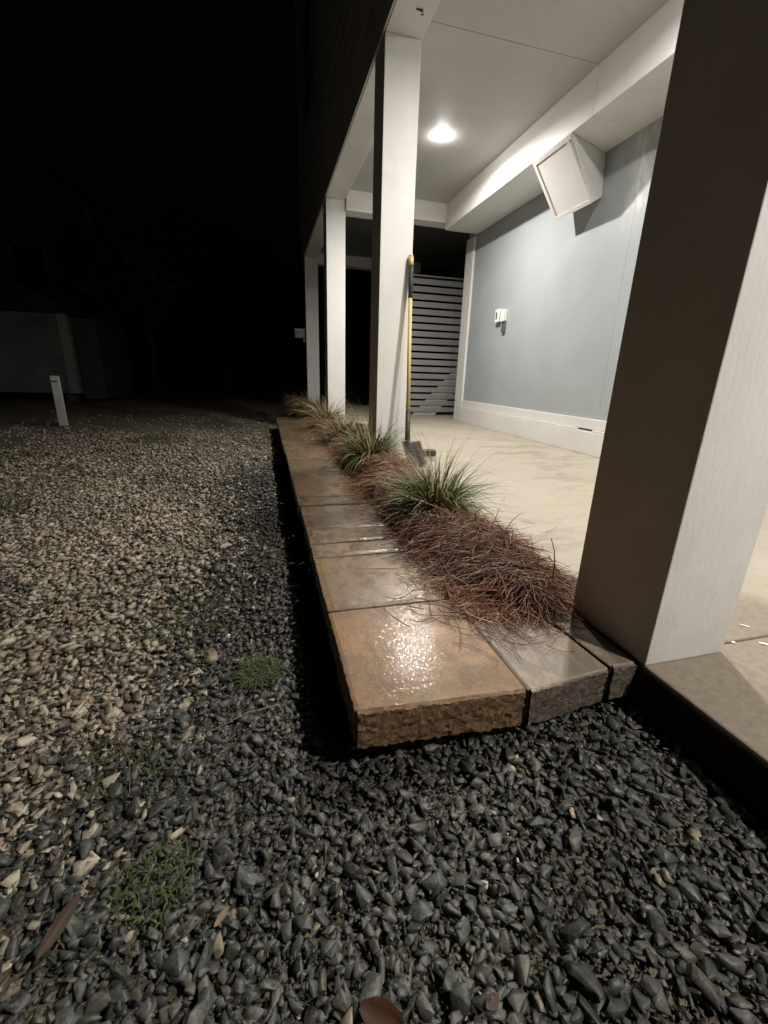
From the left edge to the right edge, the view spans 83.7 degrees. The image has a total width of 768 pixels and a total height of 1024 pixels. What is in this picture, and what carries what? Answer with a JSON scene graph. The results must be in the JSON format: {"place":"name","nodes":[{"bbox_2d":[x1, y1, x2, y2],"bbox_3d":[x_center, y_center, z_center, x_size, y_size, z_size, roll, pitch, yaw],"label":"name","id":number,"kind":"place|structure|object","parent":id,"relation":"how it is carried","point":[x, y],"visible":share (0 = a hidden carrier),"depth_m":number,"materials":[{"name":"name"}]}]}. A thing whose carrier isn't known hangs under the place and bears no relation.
{"place":"outdoors","nodes":[
{"label":"outdoors","id":0,"kind":"place"},
{"bbox_2d":[0,408,288,479],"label":"gravel","id":1,"kind":"structure","parent":0,"point":[202,435],"depth_m":4.40,"materials":[{"name":"grey gravel"}]},
{"bbox_2d":[0,472,304,554],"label":"gravel","id":2,"kind":"structure","parent":0,"point":[118,494],"depth_m":2.64,"materials":[{"name":"grey gravel"}]},
{"bbox_2d":[0,533,332,695],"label":"gravel","id":3,"kind":"structure","parent":0,"point":[38,590],"depth_m":1.56,"materials":[{"name":"grey gravel"}]},
{"bbox_2d":[137,591,239,642],"bbox_3d":[-0.690,0.361,1.505,0.355,0.018,0.354,-3,18,-15],"label":"weed tuft","id":4,"kind":"object","parent":3,"relation":"on","point":[211,624],"visible":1,"depth_m":1.49,"materials":[{"name":"green plant"}]},
{"bbox_2d":[220,543,231,547],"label":"fallen leaf","id":5,"kind":"object","parent":3,"relation":"on","point":[225,545],"visible":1,"depth_m":2.05,"materials":[{"name":"beige plant"}]},
{"bbox_2d":[241,531,290,577],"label":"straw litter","id":6,"kind":"object","parent":3,"relation":"on","point":[253,551],"visible":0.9,"depth_m":2.01,"materials":[{"name":"plant"}]},
{"bbox_2d":[0,0,453,374],"label":"sky","id":7,"kind":"structure","parent":0,"point":[194,103],"materials":[{"name":"black"}]},
{"bbox_2d":[0,642,767,1023],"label":"gravel","id":8,"kind":"structure","parent":0,"point":[708,982],"depth_m":0.74,"materials":[{"name":"grey gravel"}]},
{"bbox_2d":[0,973,9,985],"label":"fallen leaf","id":9,"kind":"object","parent":8,"relation":"on","point":[3,978],"visible":1,"depth_m":0.59,"materials":[{"name":"brown plant"}]},
{"bbox_2d":[36,893,81,958],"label":"fallen leaf","id":10,"kind":"object","parent":8,"relation":"on","point":[59,925],"visible":1,"depth_m":0.64,"materials":[{"name":"brown plant"}]},
{"bbox_2d":[94,705,129,794],"bbox_3d":[-0.605,0.514,0.963,0.022,0.013,0.318,-15,24,-41],"label":"twig","id":11,"kind":"object","parent":8,"relation":"on","point":[119,743],"visible":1,"depth_m":0.96,"materials":[{"name":"brown wood"}]},
{"bbox_2d":[75,731,177,807],"bbox_3d":[-0.555,0.550,0.937,0.200,0.011,0.199,-3,18,-15],"label":"weed tuft","id":12,"kind":"object","parent":8,"relation":"on","point":[104,761],"visible":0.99,"depth_m":0.93,"materials":[{"name":"green plant"}]},
{"bbox_2d":[106,835,198,934],"bbox_3d":[-0.390,0.624,0.723,0.145,0.012,0.154,-3,18,-15],"label":"weed tuft","id":13,"kind":"object","parent":8,"relation":"on","point":[170,895],"visible":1,"depth_m":0.72,"materials":[{"name":"green plant"}]},
{"bbox_2d":[214,906,229,926],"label":"fallen leaf","id":14,"kind":"object","parent":8,"relation":"on","point":[221,916],"visible":1,"depth_m":0.65,"materials":[{"name":"beige plant"}]},
{"bbox_2d":[174,705,276,761],"bbox_3d":[-0.368,0.506,1.011,0.251,0.012,0.025,-15,24,-41],"label":"twig","id":15,"kind":"object","parent":8,"relation":"on","point":[226,723],"visible":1,"depth_m":1.02,"materials":[{"name":"brown wood"}]},
{"bbox_2d":[227,651,289,689],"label":"weed tuft","id":16,"kind":"object","parent":8,"relation":"on","point":[264,673],"visible":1,"depth_m":1.23,"materials":[{"name":"green plant"}]},
{"bbox_2d":[359,996,404,1023],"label":"fallen leaf","id":17,"kind":"object","parent":8,"relation":"on","point":[377,1010],"visible":1,"depth_m":0.56,"materials":[{"name":"brown plant"}]},
{"bbox_2d":[486,992,499,1009],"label":"fallen leaf","id":18,"kind":"object","parent":8,"relation":"on","point":[495,995],"visible":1,"depth_m":0.57,"materials":[{"name":"brown plant"}]},
{"bbox_2d":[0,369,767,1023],"bbox_3d":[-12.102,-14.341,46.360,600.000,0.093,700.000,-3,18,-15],"label":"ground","id":19,"kind":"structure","parent":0,"point":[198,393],"depth_m":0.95,"materials":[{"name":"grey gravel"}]},
{"bbox_2d":[0,497,26,514],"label":"weed tuft","id":20,"kind":"object","parent":19,"relation":"on","point":[10,499],"visible":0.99,"depth_m":2.60,"materials":[{"name":"green plant"}]},
{"bbox_2d":[0,443,59,459],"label":"weed tuft","id":21,"kind":"object","parent":19,"relation":"on","point":[1,455],"visible":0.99,"depth_m":4.25,"materials":[{"name":"green plant"}]},
{"bbox_2d":[49,376,67,425],"bbox_3d":[-4.700,-1.602,6.200,0.108,0.700,0.046,-3,18,-15],"label":"marker stake","id":22,"kind":"object","parent":19,"relation":"on","point":[58,400],"visible":1,"depth_m":6.19,"materials":[{"name":"paint"}]},
{"bbox_2d":[0,272,134,401],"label":"shed","id":23,"kind":"structure","parent":19,"relation":"on","point":[76,349],"depth_m":9.82,"materials":[{"name":"white metal"}]},
{"bbox_2d":[0,132,171,389],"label":"neighbour house","id":24,"kind":"structure","parent":19,"relation":"on","point":[42,204],"depth_m":13.62,"materials":[{"name":"white"}]},
{"bbox_2d":[7,241,53,292],"bbox_3d":[-11.356,-7.860,13.795,1.000,1.400,0.065,-3,18,-15],"label":"window","id":25,"kind":"structure","parent":24,"relation":"in","point":[33,259],"depth_m":13.75,"materials":[{"name":"white"}]},
{"bbox_2d":[56,193,209,393],"bbox_3d":[-7.513,-6.396,13.122,4.384,5.718,3.880,-3,18,-15],"label":"tree","id":26,"kind":"object","parent":19,"relation":"on","point":[136,261],"visible":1,"depth_m":12.31,"materials":[{"name":"green plant"}]},
{"bbox_2d":[122,434,186,443],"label":"weed tuft","id":27,"kind":"object","parent":19,"relation":"on","point":[162,441],"visible":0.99,"depth_m":5.18,"materials":[{"name":"green plant"}]},
{"bbox_2d":[422,449,435,460],"bbox_3d":[0.351,-0.462,3.471,0.130,0.084,0.070,-3,18,-15],"label":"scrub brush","id":28,"kind":"object","parent":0,"point":[431,452],"visible":0.48,"depth_m":3.44,"materials":[{"name":"plastic"}]},
{"bbox_2d":[288,400,594,648],"bbox_3d":[-0.545,-1.004,4.808,0.816,0.251,8.116,-3,18,-15],"label":"pine straw","id":29,"kind":"object","parent":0,"point":[517,578],"visible":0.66,"depth_m":1.48,"materials":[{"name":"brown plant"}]},
{"bbox_2d":[279,394,312,408],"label":"grass clump","id":30,"kind":"object","parent":29,"relation":"on","point":[286,405],"visible":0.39,"depth_m":8.20,"materials":[{"name":"green plant"}]},
{"bbox_2d":[279,393,323,411],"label":"grass clump","id":31,"kind":"object","parent":29,"relation":"on","point":[293,402],"visible":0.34,"depth_m":7.24,"materials":[{"name":"green plant"}]},
{"bbox_2d":[286,391,341,418],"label":"grass clump","id":32,"kind":"object","parent":29,"relation":"on","point":[305,406],"visible":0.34,"depth_m":6.17,"materials":[{"name":"green plant"}]},
{"bbox_2d":[290,381,365,427],"bbox_3d":[-0.672,-1.301,5.094,0.994,0.622,1.056,-3,18,-15],"label":"grass clump","id":33,"kind":"object","parent":29,"relation":"on","point":[330,412],"visible":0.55,"depth_m":5.09,"materials":[{"name":"green plant"}]},
{"bbox_2d":[302,402,368,448],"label":"grass clump","id":34,"kind":"object","parent":29,"relation":"on","point":[327,431],"visible":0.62,"depth_m":4.08,"materials":[{"name":"green plant"}]},
{"bbox_2d":[322,417,394,452],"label":"grass clump","id":35,"kind":"object","parent":29,"relation":"on","point":[352,437],"visible":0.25,"depth_m":3.49,"materials":[{"name":"green plant"}]},
{"bbox_2d":[320,399,427,476],"bbox_3d":[-0.057,-0.561,3.023,0.875,0.511,0.970,-3,18,-15],"label":"grass clump","id":36,"kind":"object","parent":29,"relation":"on","point":[362,446],"visible":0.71,"depth_m":2.97,"materials":[{"name":"green plant"}]},
{"bbox_2d":[353,415,527,539],"bbox_3d":[0.241,-0.207,1.983,0.866,0.488,0.832,-3,18,-15],"label":"grass clump","id":37,"kind":"object","parent":29,"relation":"on","point":[452,492],"visible":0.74,"depth_m":1.96,"materials":[{"name":"green plant"}]},
{"bbox_2d":[551,539,554,576],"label":"twig","id":38,"kind":"object","parent":29,"relation":"on","point":[554,559],"visible":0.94,"depth_m":1.31,"materials":[{"name":"brown wood"}]},
{"bbox_2d":[276,417,636,748],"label":"paved path","id":39,"kind":"structure","parent":0,"point":[398,681],"depth_m":1.08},
{"bbox_2d":[322,470,585,659],"bbox_3d":[-0.081,0.035,1.980,0.456,0.019,2.209,-6,19,-22],"label":"loose straw","id":40,"kind":"object","parent":39,"relation":"on","point":[506,636],"visible":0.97,"depth_m":1.19,"materials":[{"name":"brown plant"}]},
{"bbox_2d":[453,642,498,662],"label":"twig","id":41,"kind":"object","parent":39,"relation":"on","point":[476,648],"visible":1,"depth_m":1.07,"materials":[{"name":"brown wood"}]},
{"bbox_2d":[319,404,767,835],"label":"carport floor","id":42,"kind":"structure","parent":0,"point":[708,713],"depth_m":1.28,"materials":[{"name":"beige concrete"}]},
{"bbox_2d":[355,422,368,435],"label":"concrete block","id":43,"kind":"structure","parent":42,"relation":"on","point":[365,427],"depth_m":4.17,"materials":[{"name":"beige concrete"}]},
{"bbox_2d":[402,254,426,465],"bbox_3d":[0.223,-1.108,3.156,0.150,1.471,0.407,-3,18,-15],"label":"shovel","id":44,"kind":"object","parent":42,"relation":"on","point":[417,449],"visible":0.85,"depth_m":3.22,"materials":[{"name":"yellow wood"}]},
{"bbox_2d":[411,366,456,414],"bbox_3d":[1.015,-2.173,7.461,1.079,0.950,0.040,-3,18,-15],"label":"stair stringer","id":45,"kind":"object","parent":42,"relation":"on","point":[423,413],"visible":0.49,"depth_m":7.47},
{"bbox_2d":[406,274,463,411],"bbox_3d":[0.986,-2.757,7.273,1.910,2.175,0.105,-3,18,-15],"label":"slat screen","id":46,"kind":"object","parent":42,"relation":"on","point":[431,281],"visible":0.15,"depth_m":7.16,"materials":[{"name":"paint"}]},
{"bbox_2d":[422,467,577,578],"bbox_3d":[0.450,-0.125,2.518,0.403,0.025,2.352,-3,18,-15],"label":"loose straw","id":47,"kind":"object","parent":42,"relation":"on","point":[528,534],"visible":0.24,"depth_m":1.90,"materials":[{"name":"brown plant"}]},
{"bbox_2d":[295,0,767,664],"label":"house","id":48,"kind":"structure","parent":42,"relation":"on","point":[629,346],"depth_m":2.90,"materials":[{"name":"paint"}]},
{"bbox_2d":[294,328,305,342],"bbox_3d":[-1.676,-3.512,8.542,0.223,0.245,0.155,-3,18,-15],"label":"meter box","id":49,"kind":"object","parent":48,"relation":"attached to","point":[299,333],"visible":1,"depth_m":8.48,"materials":[{"name":"white metal"}]},
{"bbox_2d":[303,0,313,132],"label":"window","id":50,"kind":"structure","parent":48,"relation":"in","point":[307,17],"depth_m":5.80,"materials":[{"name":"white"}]},
{"bbox_2d":[435,132,448,139],"bbox_3d":[0.544,-3.515,4.020,0.138,0.024,0.138,-3,18,-15],"label":"downlight","id":51,"kind":"object","parent":48,"relation":"attached to","point":[441,135],"visible":1,"depth_m":3.99,"materials":[{"name":"white plastic"}]},
{"bbox_2d":[494,309,501,322],"bbox_3d":[1.433,-2.456,5.365,0.048,0.150,0.110,-3,18,-15],"label":"socket box","id":52,"kind":"object","parent":48,"relation":"attached to","point":[497,314],"visible":0.95,"depth_m":5.34,"materials":[{"name":"white plastic"}]},
{"bbox_2d":[500,309,506,331],"bbox_3d":[1.465,-2.346,5.263,0.048,0.255,0.080,-3,18,-15],"label":"switch box","id":53,"kind":"object","parent":48,"relation":"attached to","point":[503,317],"visible":1,"depth_m":5.24,"materials":[{"name":"white plastic"}]},
{"bbox_2d":[532,133,605,221],"bbox_3d":[1.619,-2.853,3.713,0.485,0.426,0.518,-3,18,-15],"label":"speaker","id":54,"kind":"object","parent":48,"relation":"attached to","point":[569,169],"visible":1,"depth_m":3.62,"materials":[{"name":"paint"}]}
]}

